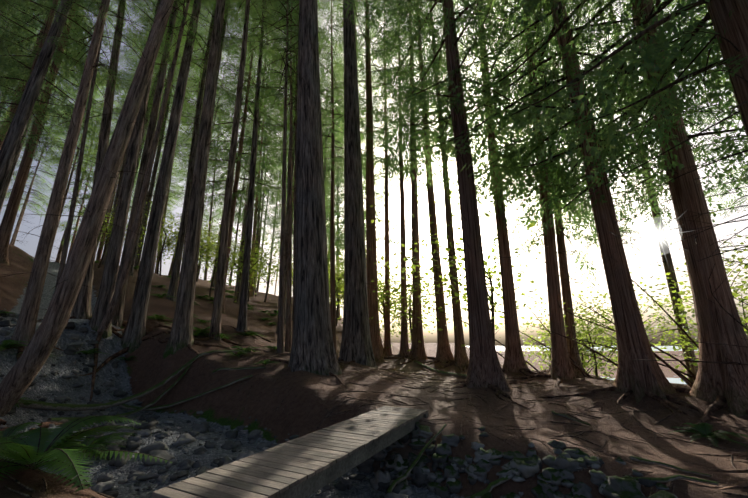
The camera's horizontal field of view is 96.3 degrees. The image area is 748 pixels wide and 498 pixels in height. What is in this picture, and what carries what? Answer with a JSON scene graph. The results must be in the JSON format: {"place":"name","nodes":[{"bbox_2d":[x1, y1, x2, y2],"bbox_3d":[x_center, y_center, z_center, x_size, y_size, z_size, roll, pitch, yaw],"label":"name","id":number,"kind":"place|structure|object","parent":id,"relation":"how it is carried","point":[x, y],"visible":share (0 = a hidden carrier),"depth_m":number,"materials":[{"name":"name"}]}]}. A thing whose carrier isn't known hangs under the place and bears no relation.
{"place":"outdoors","nodes":[
{"label":"outdoors","id":0,"kind":"place"},
{"bbox_2d":[0,244,747,497],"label":"forest ground","id":1,"kind":"structure","parent":0,"point":[220,406],"depth_m":8.08,"materials":[{"name":"brown soil"}]},
{"bbox_2d":[0,422,41,448],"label":"fern","id":2,"kind":"object","parent":1,"relation":"on","point":[7,434],"visible":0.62,"depth_m":6.48,"materials":[{"name":"green plant"}]},
{"bbox_2d":[4,100,63,244],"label":"tree","id":3,"kind":"object","parent":1,"relation":"on","point":[19,219],"visible":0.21,"depth_m":45.64,"materials":[{"name":"green plant"}]},
{"bbox_2d":[3,105,64,245],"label":"tree","id":4,"kind":"object","parent":1,"relation":"on","point":[44,203],"visible":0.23,"depth_m":49.40,"materials":[{"name":"green plant"}]},
{"bbox_2d":[5,49,75,216],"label":"tree","id":5,"kind":"object","parent":1,"relation":"on","point":[50,131],"visible":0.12,"depth_m":41.64,"materials":[{"name":"green plant"}]},
{"bbox_2d":[0,0,100,197],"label":"tree","id":6,"kind":"object","parent":1,"relation":"on","point":[13,137],"visible":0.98,"depth_m":12.10,"materials":[{"name":"brown plant"}]},
{"bbox_2d":[0,0,124,196],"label":"tree","id":7,"kind":"object","parent":1,"relation":"on","point":[8,65],"visible":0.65,"depth_m":16.77,"materials":[{"name":"green plant"}]},
{"bbox_2d":[0,0,126,187],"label":"tree","id":8,"kind":"object","parent":1,"relation":"on","point":[37,42],"visible":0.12,"depth_m":22.96,"materials":[{"name":"green plant"}]},
{"bbox_2d":[0,0,131,212],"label":"tree","id":9,"kind":"object","parent":1,"relation":"on","point":[8,181],"visible":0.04,"depth_m":25.71,"materials":[{"name":"brown plant"}]},
{"bbox_2d":[37,73,102,208],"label":"tree","id":10,"kind":"object","parent":1,"relation":"on","point":[64,131],"visible":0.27,"depth_m":37.48,"materials":[{"name":"green plant"}]},
{"bbox_2d":[40,73,102,242],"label":"tree","id":11,"kind":"object","parent":1,"relation":"on","point":[51,162],"visible":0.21,"depth_m":42.05,"materials":[{"name":"green plant"}]},
{"bbox_2d":[39,66,111,247],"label":"tree","id":12,"kind":"object","parent":1,"relation":"on","point":[68,186],"visible":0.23,"depth_m":43.25,"materials":[{"name":"green plant"}]},
{"bbox_2d":[44,102,115,261],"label":"tree","id":13,"kind":"object","parent":1,"relation":"on","point":[85,189],"visible":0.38,"depth_m":47.74,"materials":[{"name":"green plant"}]},
{"bbox_2d":[0,0,164,264],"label":"tree","id":14,"kind":"object","parent":1,"relation":"on","point":[9,217],"visible":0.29,"depth_m":19.02,"materials":[{"name":"green plant"}]},
{"bbox_2d":[50,71,118,261],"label":"tree","id":15,"kind":"object","parent":1,"relation":"on","point":[59,253],"visible":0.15,"depth_m":51.77,"materials":[{"name":"green plant"}]},
{"bbox_2d":[0,415,171,491],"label":"fern","id":16,"kind":"object","parent":1,"relation":"on","point":[37,447],"visible":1,"depth_m":3.60,"materials":[{"name":"green plant"}]},
{"bbox_2d":[13,0,168,289],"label":"tree","id":17,"kind":"object","parent":1,"relation":"on","point":[72,208],"visible":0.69,"depth_m":13.04,"materials":[{"name":"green plant"}]},
{"bbox_2d":[45,432,137,470],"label":"fern","id":18,"kind":"object","parent":1,"relation":"on","point":[99,442],"visible":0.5,"depth_m":6.37,"materials":[{"name":"green plant"}]},
{"bbox_2d":[0,0,195,350],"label":"tree","id":19,"kind":"object","parent":1,"relation":"on","point":[25,328],"visible":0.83,"depth_m":10.33,"materials":[{"name":"brown plant"}]},
{"bbox_2d":[62,203,161,267],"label":"tree","id":20,"kind":"object","parent":1,"relation":"on","point":[106,238],"visible":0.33,"depth_m":25.79,"materials":[{"name":"green plant"}]},
{"bbox_2d":[72,44,161,260],"bbox_3d":[-29.584,-12.650,39.456,8.280,33.943,8.117,-6,-17,19],"label":"tree","id":21,"kind":"object","parent":1,"relation":"on","point":[99,254],"visible":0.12,"depth_m":37.81,"materials":[{"name":"green plant"}]},
{"bbox_2d":[71,0,182,318],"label":"fir tree","id":22,"kind":"object","parent":1,"relation":"on","point":[82,308],"visible":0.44,"depth_m":14.31,"materials":[{"name":"brown plant"}]},
{"bbox_2d":[0,0,262,416],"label":"tree","id":23,"kind":"object","parent":1,"relation":"on","point":[17,380],"visible":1,"depth_m":8.01,"materials":[{"name":"brown plant"}]},
{"bbox_2d":[93,1,179,254],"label":"tree","id":24,"kind":"object","parent":1,"relation":"on","point":[116,195],"visible":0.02,"depth_m":36.11,"materials":[{"name":"green plant"}]},
{"bbox_2d":[89,0,185,338],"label":"fir tree","id":25,"kind":"object","parent":1,"relation":"on","point":[108,282],"visible":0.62,"depth_m":12.52,"materials":[{"name":"brown plant"}]},
{"bbox_2d":[92,0,193,249],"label":"tree","id":26,"kind":"object","parent":1,"relation":"on","point":[108,208],"visible":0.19,"depth_m":33.95,"materials":[{"name":"green plant"}]},
{"bbox_2d":[89,0,199,241],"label":"tree","id":27,"kind":"object","parent":1,"relation":"on","point":[150,102],"visible":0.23,"depth_m":24.87,"materials":[{"name":"green plant"}]},
{"bbox_2d":[101,0,206,264],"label":"tree","id":28,"kind":"object","parent":1,"relation":"on","point":[104,258],"visible":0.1,"depth_m":32.15,"materials":[{"name":"green plant"}]},
{"bbox_2d":[106,0,207,275],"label":"tree","id":29,"kind":"object","parent":1,"relation":"on","point":[139,231],"visible":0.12,"depth_m":29.04,"materials":[{"name":"green plant"}]},
{"bbox_2d":[126,199,208,275],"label":"tree","id":30,"kind":"object","parent":1,"relation":"on","point":[165,231],"visible":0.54,"depth_m":31.93,"materials":[{"name":"green plant"}]},
{"bbox_2d":[129,18,207,269],"bbox_3d":[-22.225,-15.072,37.237,9.248,38.204,7.451,11,-19,-34],"label":"tree","id":31,"kind":"object","parent":1,"relation":"on","point":[148,204],"visible":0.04,"depth_m":34.66,"materials":[{"name":"brown plant"}]},
{"bbox_2d":[144,48,194,273],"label":"tree","id":32,"kind":"object","parent":1,"relation":"on","point":[163,221],"visible":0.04,"depth_m":42.53,"materials":[{"name":"green plant"}]},
{"bbox_2d":[97,0,245,332],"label":"tree","id":33,"kind":"object","parent":1,"relation":"on","point":[109,314],"visible":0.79,"depth_m":13.35,"materials":[{"name":"green plant"}]},
{"bbox_2d":[111,0,253,326],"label":"fir tree","id":34,"kind":"object","parent":1,"relation":"on","point":[117,320],"visible":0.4,"depth_m":14.39,"materials":[{"name":"brown plant"}]},
{"bbox_2d":[158,28,226,246],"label":"tree","id":35,"kind":"object","parent":1,"relation":"on","point":[192,91],"visible":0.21,"depth_m":33.70,"materials":[{"name":"green plant"}]},
{"bbox_2d":[121,0,265,352],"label":"fir tree","id":36,"kind":"object","parent":1,"relation":"on","point":[134,333],"visible":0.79,"depth_m":13.23,"materials":[{"name":"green plant"}]},
{"bbox_2d":[168,5,228,276],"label":"tree","id":37,"kind":"object","parent":1,"relation":"on","point":[196,96],"visible":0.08,"depth_m":40.87,"materials":[{"name":"green plant"}]},
{"bbox_2d":[164,218,237,281],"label":"tree","id":38,"kind":"object","parent":1,"relation":"on","point":[201,256],"visible":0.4,"depth_m":34.91,"materials":[{"name":"green plant"}]},
{"bbox_2d":[149,1,254,301],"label":"tree","id":39,"kind":"object","parent":1,"relation":"on","point":[173,287],"visible":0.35,"depth_m":21.88,"materials":[{"name":"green plant"}]},
{"bbox_2d":[163,0,245,358],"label":"fir tree","id":40,"kind":"object","parent":1,"relation":"on","point":[181,335],"visible":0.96,"depth_m":12.90,"materials":[{"name":"brown plant"}]},
{"bbox_2d":[174,44,236,224],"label":"tree","id":41,"kind":"object","parent":1,"relation":"on","point":[211,132],"visible":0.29,"depth_m":28.08,"materials":[{"name":"green plant"}]},
{"bbox_2d":[185,80,234,279],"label":"tree","id":42,"kind":"object","parent":1,"relation":"on","point":[210,219],"visible":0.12,"depth_m":52.18,"materials":[{"name":"green plant"}]},
{"bbox_2d":[159,0,280,249],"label":"tree","id":43,"kind":"object","parent":1,"relation":"on","point":[223,29],"visible":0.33,"depth_m":23.50,"materials":[{"name":"green plant"}]},
{"bbox_2d":[202,119,244,250],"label":"tree","id":44,"kind":"object","parent":1,"relation":"on","point":[220,213],"visible":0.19,"depth_m":58.34,"materials":[{"name":"green plant"}]},
{"bbox_2d":[177,212,279,301],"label":"tree","id":45,"kind":"object","parent":1,"relation":"on","point":[233,257],"visible":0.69,"depth_m":25.22,"materials":[{"name":"green plant"}]},
{"bbox_2d":[198,221,258,295],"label":"tree","id":46,"kind":"object","parent":1,"relation":"on","point":[206,264],"visible":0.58,"depth_m":26.91,"materials":[{"name":"green plant"}]},
{"bbox_2d":[169,3,293,313],"bbox_3d":[-9.729,-10.615,26.253,8.726,32.059,8.982,-13,-20,37],"label":"tree","id":47,"kind":"object","parent":1,"relation":"on","point":[239,160],"visible":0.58,"depth_m":25.54,"materials":[{"name":"green plant"}]},
{"bbox_2d":[210,3,270,286],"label":"tree","id":48,"kind":"object","parent":1,"relation":"on","point":[214,281],"visible":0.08,"depth_m":39.19,"materials":[{"name":"green plant"}]},
{"bbox_2d":[202,235,278,301],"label":"tree","id":49,"kind":"object","parent":1,"relation":"on","point":[257,271],"visible":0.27,"depth_m":31.67,"materials":[{"name":"green plant"}]},
{"bbox_2d":[218,111,267,295],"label":"tree","id":50,"kind":"object","parent":1,"relation":"on","point":[244,202],"visible":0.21,"depth_m":34.17,"materials":[{"name":"green plant"}]},
{"bbox_2d":[200,0,292,339],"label":"fir tree","id":51,"kind":"object","parent":1,"relation":"on","point":[215,326],"visible":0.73,"depth_m":15.03,"materials":[{"name":"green plant"}]},
{"bbox_2d":[209,54,293,296],"bbox_3d":[-13.957,-10.938,41.252,9.021,35.259,9.329,3,-16,-9],"label":"tree","id":52,"kind":"object","parent":1,"relation":"on","point":[256,209],"visible":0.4,"depth_m":39.84,"materials":[{"name":"green plant"}]},
{"bbox_2d":[215,5,292,303],"bbox_3d":[-10.694,-11.592,32.227,7.050,35.150,8.881,-4,-16,12],"label":"tree","id":53,"kind":"object","parent":1,"relation":"on","point":[238,286],"visible":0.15,"depth_m":31.20,"materials":[{"name":"green plant"}]},
{"bbox_2d":[227,232,292,301],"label":"broadleaf shrub","id":54,"kind":"object","parent":1,"relation":"on","point":[270,273],"visible":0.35,"depth_m":36.64,"materials":[{"name":"green plant"}]},
{"bbox_2d":[239,66,287,295],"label":"tree","id":55,"kind":"object","parent":1,"relation":"on","point":[257,237],"visible":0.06,"depth_m":44.16,"materials":[{"name":"green plant"}]},
{"bbox_2d":[220,0,326,332],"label":"fir tree","id":56,"kind":"object","parent":1,"relation":"on","point":[242,322],"visible":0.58,"depth_m":18.57,"materials":[{"name":"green plant"}]},
{"bbox_2d":[258,124,294,257],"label":"tree","id":57,"kind":"object","parent":1,"relation":"on","point":[279,215],"visible":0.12,"depth_m":42.45,"materials":[{"name":"green plant"}]},
{"bbox_2d":[234,0,327,351],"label":"tree","id":58,"kind":"object","parent":1,"relation":"on","point":[288,346],"visible":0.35,"depth_m":17.42,"materials":[{"name":"green plant"}]},
{"bbox_2d":[234,0,328,352],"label":"tree","id":59,"kind":"object","parent":1,"relation":"on","point":[280,338],"visible":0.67,"depth_m":16.93,"materials":[{"name":"green plant"}]},
{"bbox_2d":[249,1,326,323],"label":"tree","id":60,"kind":"object","parent":1,"relation":"on","point":[272,130],"visible":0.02,"depth_m":28.96,"materials":[{"name":"green plant"}]},
{"bbox_2d":[151,406,428,497],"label":"footbridge deck","id":61,"kind":"structure","parent":1,"relation":"on","point":[307,465],"depth_m":3.84,"materials":[{"name":"grey wood"}]},
{"bbox_2d":[239,0,342,336],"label":"tree","id":62,"kind":"object","parent":1,"relation":"on","point":[285,272],"visible":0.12,"depth_m":22.66,"materials":[{"name":"green plant"}]},
{"bbox_2d":[256,0,335,337],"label":"tree","id":63,"kind":"object","parent":1,"relation":"on","point":[294,220],"visible":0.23,"depth_m":18.35,"materials":[{"name":"green plant"}]},
{"bbox_2d":[267,0,352,375],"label":"fir tree","id":64,"kind":"object","parent":1,"relation":"on","point":[312,349],"visible":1,"depth_m":11.56,"materials":[{"name":"brown plant"}]},
{"bbox_2d":[280,0,383,358],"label":"cedar tree","id":65,"kind":"object","parent":1,"relation":"on","point":[332,130],"visible":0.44,"depth_m":21.57,"materials":[{"name":"green plant"}]},
{"bbox_2d":[0,307,677,497],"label":"creek stones","id":66,"kind":"object","parent":1,"relation":"on","point":[521,467],"visible":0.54,"depth_m":5.33,"materials":[{"name":"grey stone"}]},
{"bbox_2d":[280,2,423,252],"bbox_3d":[-1.570,-9.183,30.777,10.673,36.647,9.794,14,-21,-40],"label":"tree","id":67,"kind":"object","parent":1,"relation":"on","point":[376,207],"visible":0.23,"depth_m":29.93,"materials":[{"name":"green plant"}]},
{"bbox_2d":[323,78,381,331],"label":"tree","id":68,"kind":"object","parent":1,"relation":"on","point":[338,230],"visible":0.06,"depth_m":31.99,"materials":[{"name":"green plant"}]},
{"bbox_2d":[323,48,389,252],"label":"tree","id":69,"kind":"object","parent":1,"relation":"on","point":[343,171],"visible":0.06,"depth_m":38.84,"materials":[{"name":"green plant"}]},
{"bbox_2d":[317,0,400,367],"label":"fir tree","id":70,"kind":"object","parent":1,"relation":"on","point":[356,344],"visible":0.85,"depth_m":15.71,"materials":[{"name":"brown plant"}]},
{"bbox_2d":[16,350,718,497],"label":"roots","id":71,"kind":"object","parent":1,"relation":"on","point":[120,403],"visible":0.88,"depth_m":8.23,"materials":[{"name":"brown wood"}]},
{"bbox_2d":[319,0,419,362],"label":"cedar tree","id":72,"kind":"object","parent":1,"relation":"on","point":[376,341],"visible":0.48,"depth_m":21.85,"materials":[{"name":"green plant"}]},
{"bbox_2d":[0,316,747,494],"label":"tree roots","id":73,"kind":"object","parent":1,"relation":"on","point":[717,404],"visible":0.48,"depth_m":9.54,"materials":[{"name":"brown plant"}]},
{"bbox_2d":[0,320,747,497],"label":"fallen twigs","id":74,"kind":"object","parent":1,"relation":"on","point":[105,495],"visible":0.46,"depth_m":7.42,"materials":[{"name":"brown wood"}]},
{"bbox_2d":[334,0,424,355],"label":"cedar tree","id":75,"kind":"object","parent":1,"relation":"on","point":[387,341],"visible":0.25,"depth_m":22.88,"materials":[{"name":"green plant"}]},
{"bbox_2d":[329,257,435,347],"bbox_3d":[0.284,3.291,23.194,9.533,8.118,9.194,5,-17,-15],"label":"broadleaf shrub","id":76,"kind":"object","parent":1,"relation":"on","point":[383,305],"visible":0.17,"depth_m":21.91,"materials":[{"name":"green plant"}]},
{"bbox_2d":[327,232,448,322],"bbox_3d":[0.047,2.714,25.605,9.999,9.763,9.293,14,-21,-40],"label":"broadleaf shrub","id":77,"kind":"object","parent":1,"relation":"on","point":[341,264],"visible":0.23,"depth_m":25.11,"materials":[{"name":"green plant"}]},
{"bbox_2d":[362,2,437,355],"bbox_3d":[1.760,-7.846,23.317,5.984,30.700,5.869,1,-16,-1],"label":"cedar tree","id":78,"kind":"object","parent":1,"relation":"on","point":[404,345],"visible":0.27,"depth_m":22.05,"materials":[{"name":"green plant"}]},
{"bbox_2d":[338,238,462,348],"bbox_3d":[2.351,3.018,21.277,8.496,7.501,8.809,15,-22,-43],"label":"broadleaf shrub","id":79,"kind":"object","parent":1,"relation":"on","point":[409,309],"visible":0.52,"depth_m":20.19,"materials":[{"name":"green plant"}]},
{"bbox_2d":[359,0,466,360],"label":"cedar tree","id":80,"kind":"object","parent":1,"relation":"on","point":[418,352],"visible":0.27,"depth_m":21.00,"materials":[{"name":"green plant"}]},
{"bbox_2d":[379,278,447,345],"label":"broadleaf shrub","id":81,"kind":"object","parent":1,"relation":"on","point":[392,308],"visible":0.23,"depth_m":25.00,"materials":[{"name":"green plant"}]},
{"bbox_2d":[373,0,479,363],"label":"cedar tree","id":82,"kind":"object","parent":1,"relation":"on","point":[444,354],"visible":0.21,"depth_m":20.05,"materials":[{"name":"green plant"}]},
{"bbox_2d":[380,0,489,366],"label":"cedar tree","id":83,"kind":"object","parent":1,"relation":"on","point":[460,356],"visible":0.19,"depth_m":19.13,"materials":[{"name":"green plant"}]},
{"bbox_2d":[325,0,572,391],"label":"cedar tree","id":84,"kind":"object","parent":1,"relation":"on","point":[484,369],"visible":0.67,"depth_m":11.82,"materials":[{"name":"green plant"}]},
{"bbox_2d":[369,190,578,350],"bbox_3d":[4.950,1.801,17.961,10.504,8.930,9.397,2,-16,-6],"label":"broadleaf shrub","id":85,"kind":"object","parent":1,"relation":"on","point":[490,277],"visible":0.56,"depth_m":17.32,"materials":[{"name":"green plant"}]},
{"bbox_2d":[379,0,607,372],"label":"cedar tree","id":86,"kind":"object","parent":1,"relation":"on","point":[514,360],"visible":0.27,"depth_m":14.06,"materials":[{"name":"green plant"}]},
{"bbox_2d":[421,0,647,379],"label":"cedar tree","id":87,"kind":"object","parent":1,"relation":"on","point":[561,366],"visible":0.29,"depth_m":11.88,"materials":[{"name":"green plant"}]},
{"bbox_2d":[498,294,608,368],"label":"broadleaf shrub","id":88,"kind":"object","parent":1,"relation":"on","point":[535,346],"visible":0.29,"depth_m":16.49,"materials":[{"name":"green plant"}]},
{"bbox_2d":[499,319,617,378],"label":"broadleaf shrub","id":89,"kind":"object","parent":1,"relation":"on","point":[529,348],"visible":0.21,"depth_m":15.38,"materials":[{"name":"green plant"}]},
{"bbox_2d":[449,0,691,374],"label":"cedar tree","id":90,"kind":"object","parent":1,"relation":"on","point":[569,321],"visible":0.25,"depth_m":14.30,"materials":[{"name":"green plant"}]},
{"bbox_2d":[402,0,740,404],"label":"cedar tree","id":91,"kind":"object","parent":1,"relation":"on","point":[637,377],"visible":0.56,"depth_m":9.48,"materials":[{"name":"green plant"}]},
{"bbox_2d":[411,0,747,265],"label":"cedar tree","id":92,"kind":"object","parent":1,"relation":"on","point":[733,45],"visible":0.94,"depth_m":5.86,"materials":[{"name":"green plant"}]},
{"bbox_2d":[420,256,747,401],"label":"dead branch tangle","id":93,"kind":"object","parent":1,"relation":"on","point":[687,381],"visible":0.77,"depth_m":9.17,"materials":[{"name":"brown plant"}]},
{"bbox_2d":[522,277,646,377],"bbox_3d":[9.438,3.525,14.390,5.252,5.517,5.651,1,-16,-3],"label":"broadleaf shrub","id":94,"kind":"object","parent":1,"relation":"on","point":[592,352],"visible":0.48,"depth_m":14.30,"materials":[{"name":"green plant"}]},
{"bbox_2d":[519,282,651,368],"bbox_3d":[8.896,3.459,14.254,5.016,4.264,4.488,-9,-18,28],"label":"broadleaf shrub","id":95,"kind":"object","parent":1,"relation":"on","point":[579,333],"visible":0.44,"depth_m":14.27,"materials":[{"name":"green plant"}]},
{"bbox_2d":[527,303,669,379],"bbox_3d":[9.903,4.948,15.363,5.843,4.976,5.636,10,-19,-32],"label":"broadleaf shrub","id":96,"kind":"object","parent":1,"relation":"on","point":[591,361],"visible":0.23,"depth_m":15.12,"materials":[{"name":"green plant"}]},
{"bbox_2d":[539,6,669,374],"bbox_3d":[12.729,-0.846,19.465,5.755,36.601,7.134,5,-17,-15],"label":"tree","id":97,"kind":"object","parent":1,"relation":"on","point":[586,199],"visible":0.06,"depth_m":20.35,"materials":[{"name":"green plant"}]},
{"bbox_2d":[475,0,747,416],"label":"cedar tree","id":98,"kind":"object","parent":1,"relation":"on","point":[716,323],"visible":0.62,"depth_m":8.09,"materials":[{"name":"green plant"}]},
{"bbox_2d":[541,264,736,374],"bbox_3d":[9.764,3.290,13.089,5.514,5.384,5.125,-9,-18,29],"label":"broadleaf shrub","id":99,"kind":"object","parent":1,"relation":"on","point":[644,322],"visible":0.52,"depth_m":12.90,"materials":[{"name":"green plant"}]},
{"bbox_2d":[554,0,729,382],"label":"tree","id":100,"kind":"object","parent":1,"relation":"on","point":[667,262],"visible":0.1,"depth_m":13.91,"materials":[{"name":"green plant"}]},
{"bbox_2d":[631,235,747,358],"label":"broadleaf shrub","id":101,"kind":"object","parent":1,"relation":"on","point":[681,292],"visible":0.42,"depth_m":10.58,"materials":[{"name":"green plant"}]},
{"bbox_2d":[633,205,747,322],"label":"broadleaf shrub","id":102,"kind":"object","parent":1,"relation":"on","point":[729,270],"visible":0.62,"depth_m":9.12,"materials":[{"name":"green plant"}]},
{"bbox_2d":[654,0,747,218],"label":"tree","id":103,"kind":"object","parent":1,"relation":"on","point":[725,183],"visible":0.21,"depth_m":12.96,"materials":[{"name":"green plant"}]},
{"bbox_2d":[658,264,747,381],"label":"broadleaf shrub","id":104,"kind":"object","parent":1,"relation":"on","point":[694,346],"visible":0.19,"depth_m":10.58,"materials":[{"name":"green plant"}]},
{"bbox_2d":[668,423,747,446],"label":"fern","id":105,"kind":"object","parent":1,"relation":"on","point":[705,430],"visible":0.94,"depth_m":6.00,"materials":[{"name":"green plant"}]},
{"bbox_2d":[0,0,747,345],"label":"sky","id":106,"kind":"structure","parent":0,"point":[634,261],"materials":[{"name":"white"}]},
{"bbox_2d":[466,346,697,383],"bbox_3d":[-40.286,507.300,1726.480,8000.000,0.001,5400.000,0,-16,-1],"label":"sea water","id":107,"kind":"structure","parent":0,"point":[670,380],"depth_m":902.27,"materials":[{"name":"white liquid"}]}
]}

